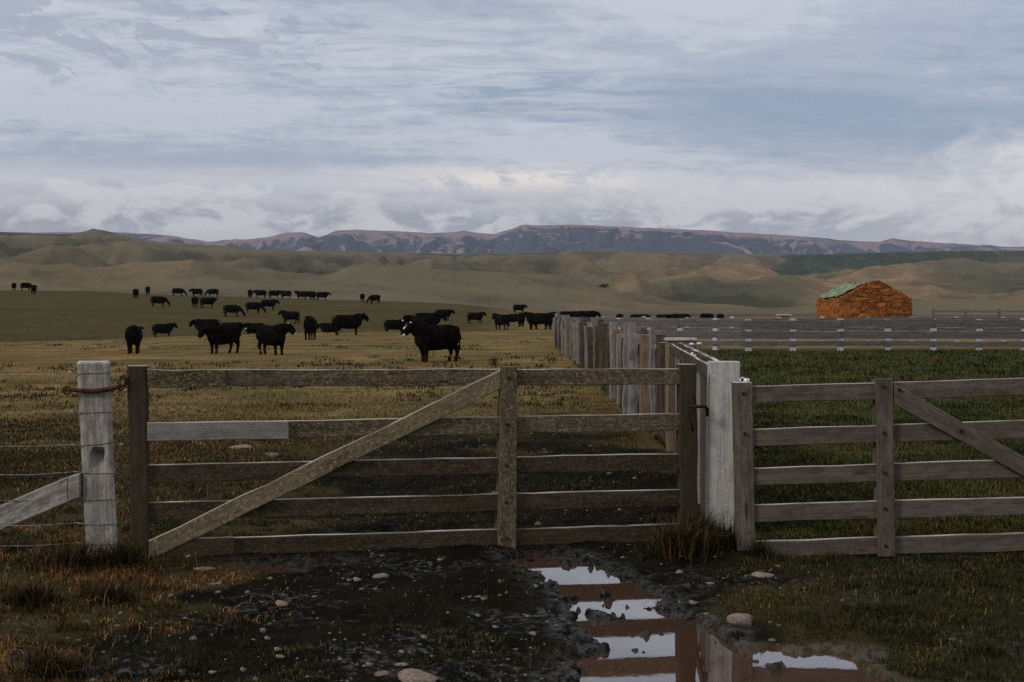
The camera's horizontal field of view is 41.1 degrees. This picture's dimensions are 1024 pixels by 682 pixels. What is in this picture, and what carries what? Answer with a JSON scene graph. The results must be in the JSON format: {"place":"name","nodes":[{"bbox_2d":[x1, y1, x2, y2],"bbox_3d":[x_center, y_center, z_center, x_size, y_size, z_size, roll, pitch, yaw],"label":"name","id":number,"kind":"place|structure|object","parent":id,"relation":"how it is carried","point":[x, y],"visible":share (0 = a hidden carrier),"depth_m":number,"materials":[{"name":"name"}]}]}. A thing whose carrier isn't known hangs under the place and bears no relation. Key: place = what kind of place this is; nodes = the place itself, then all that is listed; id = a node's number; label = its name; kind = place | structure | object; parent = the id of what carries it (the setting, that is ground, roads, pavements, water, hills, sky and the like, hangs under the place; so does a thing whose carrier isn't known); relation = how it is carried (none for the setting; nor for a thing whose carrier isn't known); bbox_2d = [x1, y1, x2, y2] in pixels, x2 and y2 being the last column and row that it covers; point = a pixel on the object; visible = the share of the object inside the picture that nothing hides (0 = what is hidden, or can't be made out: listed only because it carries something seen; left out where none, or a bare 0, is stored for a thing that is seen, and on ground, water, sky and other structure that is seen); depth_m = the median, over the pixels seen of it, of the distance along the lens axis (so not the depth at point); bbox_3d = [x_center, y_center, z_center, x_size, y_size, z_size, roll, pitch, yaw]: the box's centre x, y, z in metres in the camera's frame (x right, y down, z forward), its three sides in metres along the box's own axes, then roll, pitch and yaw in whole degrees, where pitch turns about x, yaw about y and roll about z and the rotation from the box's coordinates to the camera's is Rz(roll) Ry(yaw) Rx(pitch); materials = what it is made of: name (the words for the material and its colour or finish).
{"place":"outdoors","nodes":[
{"label":"outdoors","id":0,"kind":"place"},
{"bbox_2d":[0,433,1000,681],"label":"gravel","id":1,"kind":"structure","parent":0,"point":[423,636],"depth_m":7.15,"materials":[{"name":"stone"}]},
{"bbox_2d":[0,290,1023,681],"bbox_3d":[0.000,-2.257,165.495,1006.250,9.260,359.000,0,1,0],"label":"ground","id":2,"kind":"structure","parent":0,"point":[30,318],"depth_m":8.91,"materials":[{"name":"brown soil"}]},
{"bbox_2d":[11,283,15,290],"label":"cow","id":3,"kind":"object","parent":2,"relation":"on","point":[13,285],"visible":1,"depth_m":194.19},
{"bbox_2d":[20,283,31,289],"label":"cow","id":4,"kind":"object","parent":2,"relation":"on","point":[25,285],"visible":0.81,"depth_m":199.49},
{"bbox_2d":[31,285,36,293],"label":"cow","id":5,"kind":"object","parent":2,"relation":"on","point":[33,288],"visible":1,"depth_m":177.22},
{"bbox_2d":[0,575,92,613],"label":"grass tussock","id":6,"kind":"object","parent":2,"relation":"on","point":[27,596],"depth_m":7.36,"materials":[{"name":"brown plant"}]},
{"bbox_2d":[0,639,112,681],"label":"grass tussock","id":7,"kind":"object","parent":2,"relation":"on","point":[47,665],"depth_m":5.90,"materials":[{"name":"plant"}]},
{"bbox_2d":[15,527,140,575],"bbox_3d":[-2.727,1.304,8.494,0.765,0.235,0.659,0,1,0],"label":"grass tussock","id":8,"kind":"object","parent":2,"relation":"on","point":[71,552],"depth_m":8.39,"materials":[{"name":"brown plant"}]},
{"bbox_2d":[62,361,127,555],"bbox_3d":[-2.673,0.770,8.848,0.413,1.276,0.248,0,1,0],"label":"strainer post","id":9,"kind":"object","parent":2,"relation":"on","point":[94,391],"visible":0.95,"depth_m":8.77,"materials":[{"name":"grey wood"}]},
{"bbox_2d":[0,473,82,530],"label":"stay timber","id":10,"kind":"object","parent":9,"relation":"attached to","point":[67,489],"visible":0.99,"depth_m":8.78,"materials":[{"name":"grey wood"}]},
{"bbox_2d":[0,370,117,545],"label":"wire fence","id":11,"kind":"object","parent":9,"relation":"attached to","point":[59,472],"visible":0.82,"depth_m":8.77,"materials":[{"name":"grey metal"}]},
{"bbox_2d":[120,364,708,556],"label":"wide gate","id":12,"kind":"structure","parent":9,"relation":"attached to","point":[506,501],"depth_m":9.12,"materials":[{"name":"brown wood"}]},
{"bbox_2d":[67,577,156,609],"bbox_3d":[-2.176,1.383,7.507,0.522,0.145,0.597,0,1,0],"label":"grass tussock","id":13,"kind":"object","parent":2,"relation":"on","point":[109,594],"depth_m":7.45,"materials":[{"name":"plant"}]},
{"bbox_2d":[66,531,175,573],"bbox_3d":[-2.400,1.311,8.460,0.781,0.239,0.581,1,2,34],"label":"grass tussock","id":14,"kind":"object","parent":2,"relation":"on","point":[123,557],"depth_m":8.42,"materials":[{"name":"plant"}]},
{"bbox_2d":[125,325,143,353],"bbox_3d":[-13.152,-0.059,47.522,0.602,1.012,1.785,0,1,-11],"label":"cow","id":15,"kind":"object","parent":2,"relation":"on","point":[133,335],"visible":0.99,"depth_m":46.82},
{"bbox_2d":[133,289,138,297],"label":"cow","id":16,"kind":"object","parent":2,"relation":"on","point":[135,292],"visible":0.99,"depth_m":171.22},
{"bbox_2d":[145,286,149,294],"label":"cow","id":17,"kind":"object","parent":2,"relation":"on","point":[147,289],"visible":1,"depth_m":197.23},
{"bbox_2d":[150,296,170,306],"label":"cow","id":18,"kind":"object","parent":2,"relation":"on","point":[162,300],"visible":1,"depth_m":149.70},
{"bbox_2d":[152,323,177,336],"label":"cow","id":19,"kind":"object","parent":2,"relation":"on","point":[164,328],"visible":0.98,"depth_m":99.78},
{"bbox_2d":[172,288,186,295],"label":"cow","id":20,"kind":"object","parent":2,"relation":"on","point":[178,290],"visible":0.98,"depth_m":195.62},
{"bbox_2d":[191,297,198,306],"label":"cow","id":21,"kind":"object","parent":2,"relation":"on","point":[194,300],"visible":1,"depth_m":151.26},
{"bbox_2d":[189,288,202,296],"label":"cow","id":22,"kind":"object","parent":2,"relation":"on","point":[196,291],"visible":1,"depth_m":195.61},
{"bbox_2d":[188,319,220,331],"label":"cow","id":23,"kind":"object","parent":2,"relation":"on","point":[198,324],"visible":0.59,"depth_m":73.81},
{"bbox_2d":[193,567,215,571],"bbox_3d":[-1.895,1.406,8.388,0.136,0.032,0.095,1,2,22],"label":"stone","id":24,"kind":"object","parent":2,"relation":"on","point":[199,568],"visible":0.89,"depth_m":8.37,"materials":[{"name":"grey stone"}]},
{"bbox_2d":[200,297,217,307],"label":"cow","id":25,"kind":"object","parent":2,"relation":"on","point":[208,300],"visible":1,"depth_m":151.71},
{"bbox_2d":[204,289,218,296],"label":"cow","id":26,"kind":"object","parent":2,"relation":"on","point":[212,291],"visible":1,"depth_m":202.59},
{"bbox_2d":[197,324,240,353],"bbox_3d":[-10.077,-0.066,47.122,0.616,1.035,1.826,1,2,34],"label":"cow","id":27,"kind":"object","parent":2,"relation":"on","point":[218,335],"visible":1,"depth_m":46.90},
{"bbox_2d":[223,305,244,316],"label":"cow","id":28,"kind":"object","parent":2,"relation":"on","point":[236,309],"visible":1,"depth_m":132.70},
{"bbox_2d":[221,322,246,331],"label":"cow","id":29,"kind":"object","parent":2,"relation":"on","point":[241,325],"visible":0.36,"depth_m":91.86},
{"bbox_2d":[230,445,253,448],"bbox_3d":[-3.070,1.217,15.537,0.277,0.078,0.148,0,1,-11],"label":"stone","id":30,"kind":"object","parent":2,"relation":"on","point":[239,446],"visible":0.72,"depth_m":15.51,"materials":[{"name":"grey stone"}]},
{"bbox_2d":[248,290,252,297],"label":"cow","id":31,"kind":"object","parent":2,"relation":"on","point":[250,293],"visible":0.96,"depth_m":199.17},
{"bbox_2d":[245,302,265,312],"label":"cow","id":32,"kind":"object","parent":2,"relation":"on","point":[257,306],"visible":1,"depth_m":141.74},
{"bbox_2d":[245,323,265,333],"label":"cow","id":33,"kind":"object","parent":2,"relation":"on","point":[252,327],"visible":0.47,"depth_m":93.75},
{"bbox_2d":[252,290,266,297],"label":"cow","id":34,"kind":"object","parent":2,"relation":"on","point":[260,292],"visible":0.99,"depth_m":197.64},
{"bbox_2d":[261,299,279,309],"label":"cow","id":35,"kind":"object","parent":2,"relation":"on","point":[269,303],"visible":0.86,"depth_m":151.70},
{"bbox_2d":[268,290,279,297],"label":"cow","id":36,"kind":"object","parent":2,"relation":"on","point":[272,293],"visible":0.9,"depth_m":195.60},
{"bbox_2d":[256,323,296,354],"bbox_3d":[-8.002,-0.068,45.771,1.718,1.101,0.624,1,2,39],"label":"cow","id":37,"kind":"object","parent":2,"relation":"on","point":[274,336],"visible":1,"depth_m":45.44},
{"bbox_2d":[275,600,288,605],"bbox_3d":[-1.233,1.415,7.330,0.068,0.045,0.060,1,2,42],"label":"stone","id":38,"kind":"object","parent":2,"relation":"on","point":[281,603],"visible":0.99,"depth_m":7.31,"materials":[{"name":"grey stone"}]},
{"bbox_2d":[278,290,291,298],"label":"cow","id":39,"kind":"object","parent":2,"relation":"on","point":[282,293],"visible":1,"depth_m":193.62},
{"bbox_2d":[278,310,299,323],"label":"cow","id":40,"kind":"object","parent":2,"relation":"on","point":[290,315],"visible":1,"depth_m":126.72},
{"bbox_2d":[0,333,580,408],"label":"grass clumps","id":41,"kind":"object","parent":2,"relation":"on","point":[312,363],"visible":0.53,"depth_m":34.31,"materials":[{"name":"brown plant"}]},
{"bbox_2d":[240,561,346,572],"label":"puddle","id":42,"kind":"object","parent":2,"relation":"on","point":[259,567],"visible":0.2,"depth_m":8.59,"materials":[{"name":"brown liquid"}]},
{"bbox_2d":[294,290,306,298],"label":"cow","id":43,"kind":"object","parent":2,"relation":"on","point":[301,293],"visible":0.99,"depth_m":191.62},
{"bbox_2d":[302,291,311,298],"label":"cow","id":44,"kind":"object","parent":2,"relation":"on","point":[308,293],"visible":0.35,"depth_m":195.69},
{"bbox_2d":[303,316,317,339],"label":"cow","id":45,"kind":"object","parent":2,"relation":"on","point":[310,324],"visible":1,"depth_m":66.33},
{"bbox_2d":[311,291,315,299],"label":"cow","id":46,"kind":"object","parent":2,"relation":"on","point":[313,293],"visible":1,"depth_m":193.22},
{"bbox_2d":[0,340,636,487],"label":"pasture grass","id":47,"kind":"structure","parent":2,"relation":"on","point":[174,444],"depth_m":19.52,"materials":[{"name":"plant"}]},
{"bbox_2d":[316,292,330,299],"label":"cow","id":48,"kind":"object","parent":2,"relation":"on","point":[322,294],"visible":0.99,"depth_m":189.65},
{"bbox_2d":[317,323,340,331],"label":"cow","id":49,"kind":"object","parent":2,"relation":"on","point":[325,327],"visible":0.52,"depth_m":102.77},
{"bbox_2d":[332,313,368,334],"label":"cow","id":50,"kind":"object","parent":2,"relation":"on","point":[354,321],"visible":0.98,"depth_m":77.75},
{"bbox_2d":[360,294,364,301],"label":"cow","id":51,"kind":"object","parent":2,"relation":"on","point":[362,296],"visible":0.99,"depth_m":187.18},
{"bbox_2d":[366,295,379,302],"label":"cow","id":52,"kind":"object","parent":2,"relation":"on","point":[374,297],"visible":1,"depth_m":183.56},
{"bbox_2d":[372,573,388,578],"bbox_3d":[-0.777,1.401,8.113,0.101,0.048,0.054,0,2,-19],"label":"stone","id":53,"kind":"object","parent":2,"relation":"on","point":[381,575],"visible":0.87,"depth_m":8.10,"materials":[{"name":"grey stone"}]},
{"bbox_2d":[375,670,389,676],"bbox_3d":[-0.564,1.456,5.960,0.069,0.038,0.037,0,1,-13],"label":"stone","id":54,"kind":"object","parent":2,"relation":"on","point":[381,673],"visible":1,"depth_m":5.95,"materials":[{"name":"beige stone"}]},
{"bbox_2d":[384,319,406,331],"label":"cow","id":55,"kind":"object","parent":2,"relation":"on","point":[399,324],"visible":0.81,"depth_m":101.74},
{"bbox_2d":[394,662,408,666],"bbox_3d":[-0.502,1.469,6.188,0.069,0.026,0.037,0,1,0],"label":"stone","id":56,"kind":"object","parent":2,"relation":"on","point":[403,664],"visible":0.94,"depth_m":6.18,"materials":[{"name":"beige stone"}]},
{"bbox_2d":[402,315,430,324],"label":"cow","id":57,"kind":"object","parent":2,"relation":"on","point":[418,319],"visible":0.58,"depth_m":83.75},
{"bbox_2d":[398,668,437,681],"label":"stone","id":58,"kind":"object","parent":2,"relation":"on","point":[410,675],"visible":1,"depth_m":5.81,"materials":[{"name":"beige stone"}]},
{"bbox_2d":[413,312,446,324],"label":"cow","id":59,"kind":"object","parent":2,"relation":"on","point":[436,317],"visible":0.55,"depth_m":89.79},
{"bbox_2d":[401,322,460,361],"bbox_3d":[-2.328,0.028,40.169,1.929,1.199,0.692,-1,2,-37],"label":"cow","id":60,"kind":"object","parent":2,"relation":"on","point":[427,338],"visible":1,"depth_m":39.89},
{"bbox_2d":[435,309,454,320],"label":"cow","id":61,"kind":"object","parent":2,"relation":"on","point":[447,312],"visible":0.66,"depth_m":134.81},
{"bbox_2d":[467,312,486,322],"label":"cow","id":62,"kind":"object","parent":2,"relation":"on","point":[478,316],"visible":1,"depth_m":127.79},
{"bbox_2d":[483,354,502,364],"bbox_3d":[-0.495,0.504,37.712,0.713,0.366,0.881,1,2,27],"label":"grass tussock","id":63,"kind":"object","parent":2,"relation":"on","point":[494,362],"depth_m":37.67,"materials":[{"name":"brown plant"}]},
{"bbox_2d":[491,313,509,329],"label":"cow","id":64,"kind":"object","parent":2,"relation":"on","point":[502,319],"visible":0.99,"depth_m":96.61},
{"bbox_2d":[500,314,520,325],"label":"cow","id":65,"kind":"object","parent":2,"relation":"on","point":[513,317],"visible":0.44,"depth_m":117.72},
{"bbox_2d":[0,418,1023,681],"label":"grass","id":66,"kind":"structure","parent":2,"relation":"on","point":[920,628],"depth_m":7.83,"materials":[{"name":"green plant"}]},
{"bbox_2d":[513,304,527,312],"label":"cow","id":67,"kind":"object","parent":2,"relation":"on","point":[519,307],"visible":0.97,"depth_m":177.67},
{"bbox_2d":[517,312,524,326],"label":"cow","id":68,"kind":"object","parent":2,"relation":"on","point":[520,320],"visible":0.83,"depth_m":112.51},
{"bbox_2d":[521,312,549,329],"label":"cow","id":69,"kind":"object","parent":2,"relation":"on","point":[537,318],"visible":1,"depth_m":95.73},
{"bbox_2d":[534,312,556,328],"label":"cow","id":70,"kind":"object","parent":2,"relation":"on","point":[551,315],"visible":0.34,"depth_m":97.59},
{"bbox_2d":[558,311,576,316],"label":"cow","id":71,"kind":"object","parent":2,"relation":"on","point":[571,313],"visible":0.3,"depth_m":119.69},
{"bbox_2d":[574,311,600,316],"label":"cow","id":72,"kind":"object","parent":2,"relation":"on","point":[587,313],"visible":0.58,"depth_m":117.70},
{"bbox_2d":[553,313,718,518],"bbox_3d":[1.726,0.124,33.561,0.659,1.437,47.666,0,1,0],"label":"paling fence","id":73,"kind":"object","parent":2,"relation":"on","point":[583,343],"visible":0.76,"depth_m":19.38,"materials":[{"name":"grey wood"}]},
{"bbox_2d":[630,314,650,326],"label":"cow","id":74,"kind":"object","parent":2,"relation":"on","point":[639,315],"visible":0.33,"depth_m":111.83},
{"bbox_2d":[663,314,675,317],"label":"cow","id":75,"kind":"object","parent":2,"relation":"on","point":[669,315],"visible":0.36,"depth_m":111.74},
{"bbox_2d":[619,509,740,568],"bbox_3d":[1.069,1.262,8.810,0.725,0.339,0.893,-1,2,-24],"label":"grass tussock","id":76,"kind":"object","parent":2,"relation":"on","point":[675,544],"depth_m":8.72,"materials":[{"name":"brown plant"}]},
{"bbox_2d":[675,313,690,317],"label":"cow","id":77,"kind":"object","parent":2,"relation":"on","point":[682,315],"visible":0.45,"depth_m":111.66},
{"bbox_2d":[508,550,884,681],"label":"puddle","id":78,"kind":"object","parent":2,"relation":"on","point":[682,650],"depth_m":6.52,"materials":[{"name":"grey liquid"}]},
{"bbox_2d":[700,313,713,317],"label":"cow","id":79,"kind":"object","parent":2,"relation":"on","point":[705,315],"visible":0.48,"depth_m":117.61},
{"bbox_2d":[664,504,767,547],"bbox_3d":[1.290,1.259,9.252,0.753,0.318,0.681,1,2,43],"label":"grass tussock","id":80,"kind":"object","parent":2,"relation":"on","point":[706,523],"depth_m":9.17,"materials":[{"name":"brown plant"}]},
{"bbox_2d":[706,361,740,534],"bbox_3d":[1.484,0.796,9.623,0.236,1.305,0.201,0,1,0],"label":"gate post","id":81,"kind":"object","parent":2,"relation":"on","point":[722,376],"visible":0.61,"depth_m":9.52,"materials":[{"name":"white wood"}]},
{"bbox_2d":[702,519,748,553],"bbox_3d":[1.411,1.298,9.091,0.451,0.226,0.501,1,2,39],"label":"grass tussock","id":82,"kind":"object","parent":2,"relation":"on","point":[724,544],"depth_m":9.03,"materials":[{"name":"brown plant"}]},
{"bbox_2d":[727,613,751,625],"bbox_3d":[1.151,1.430,6.927,0.122,0.105,0.104,0,1,0],"label":"stone","id":83,"kind":"object","parent":2,"relation":"on","point":[740,618],"visible":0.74,"depth_m":6.89,"materials":[{"name":"beige stone"}]},
{"bbox_2d":[737,535,781,560],"bbox_3d":[1.648,1.340,8.894,0.392,0.176,0.376,0,1,0],"label":"grass tussock","id":84,"kind":"object","parent":2,"relation":"on","point":[761,550],"depth_m":8.87,"materials":[{"name":"brown plant"}]},
{"bbox_2d":[751,572,773,577],"bbox_3d":[1.498,1.405,8.161,0.130,0.050,0.114,1,2,20],"label":"stone","id":85,"kind":"object","parent":2,"relation":"on","point":[760,574],"visible":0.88,"depth_m":8.13,"materials":[{"name":"grey stone"}]},
{"bbox_2d":[570,316,1019,341],"bbox_3d":[17.020,-0.498,62.141,30.180,1.242,3.100,0,1,10],"label":"rail fence","id":86,"kind":"object","parent":2,"relation":"on","point":[835,329],"visible":0.42,"depth_m":61.41,"materials":[{"name":"grey wood"}]},
{"bbox_2d":[571,318,1023,350],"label":"rail fence","id":87,"kind":"object","parent":2,"relation":"on","point":[978,334],"visible":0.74,"depth_m":50.05,"materials":[{"name":"grey wood"}]},
{"bbox_2d":[815,280,912,317],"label":"haystack","id":88,"kind":"object","parent":2,"relation":"on","point":[873,298],"visible":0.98,"depth_m":154.93,"materials":[{"name":"orange plant"}]},
{"bbox_2d":[731,377,1023,555],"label":"side gate","id":89,"kind":"structure","parent":2,"relation":"on","point":[883,473],"depth_m":8.97,"materials":[{"name":"grey wood"}]},
{"bbox_2d":[932,309,1023,317],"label":"rail fence","id":90,"kind":"object","parent":2,"relation":"on","point":[965,311],"visible":0.65,"depth_m":110.65,"materials":[{"name":"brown wood"}]},
{"bbox_2d":[0,229,1023,317],"bbox_3d":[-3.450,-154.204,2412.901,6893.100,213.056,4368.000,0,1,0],"label":"hills","id":91,"kind":"structure","parent":0,"point":[653,284],"depth_m":898.03,"materials":[{"name":"green plant"}]},
{"bbox_2d":[0,0,1023,246],"label":"sky","id":92,"kind":"structure","parent":0,"point":[204,120],"materials":[{"name":"grey"}]},
{"bbox_2d":[25,225,1023,254],"bbox_3d":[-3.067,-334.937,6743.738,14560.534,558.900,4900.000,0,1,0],"label":"mountains","id":93,"kind":"structure","parent":0,"point":[540,238],"depth_m":6742.19,"materials":[{"name":"grey stone"}]},
{"bbox_2d":[776,314,790,317],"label":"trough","id":94,"kind":"object","parent":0,"point":[784,315],"visible":0.28,"depth_m":131.99,"materials":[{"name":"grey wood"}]},
{"bbox_2d":[569,349,1023,539],"bbox_3d":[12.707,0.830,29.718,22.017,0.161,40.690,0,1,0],"label":"paddock grass","id":95,"kind":"structure","parent":0,"point":[961,525],"depth_m":15.50,"materials":[{"name":"green plant"}]}
]}

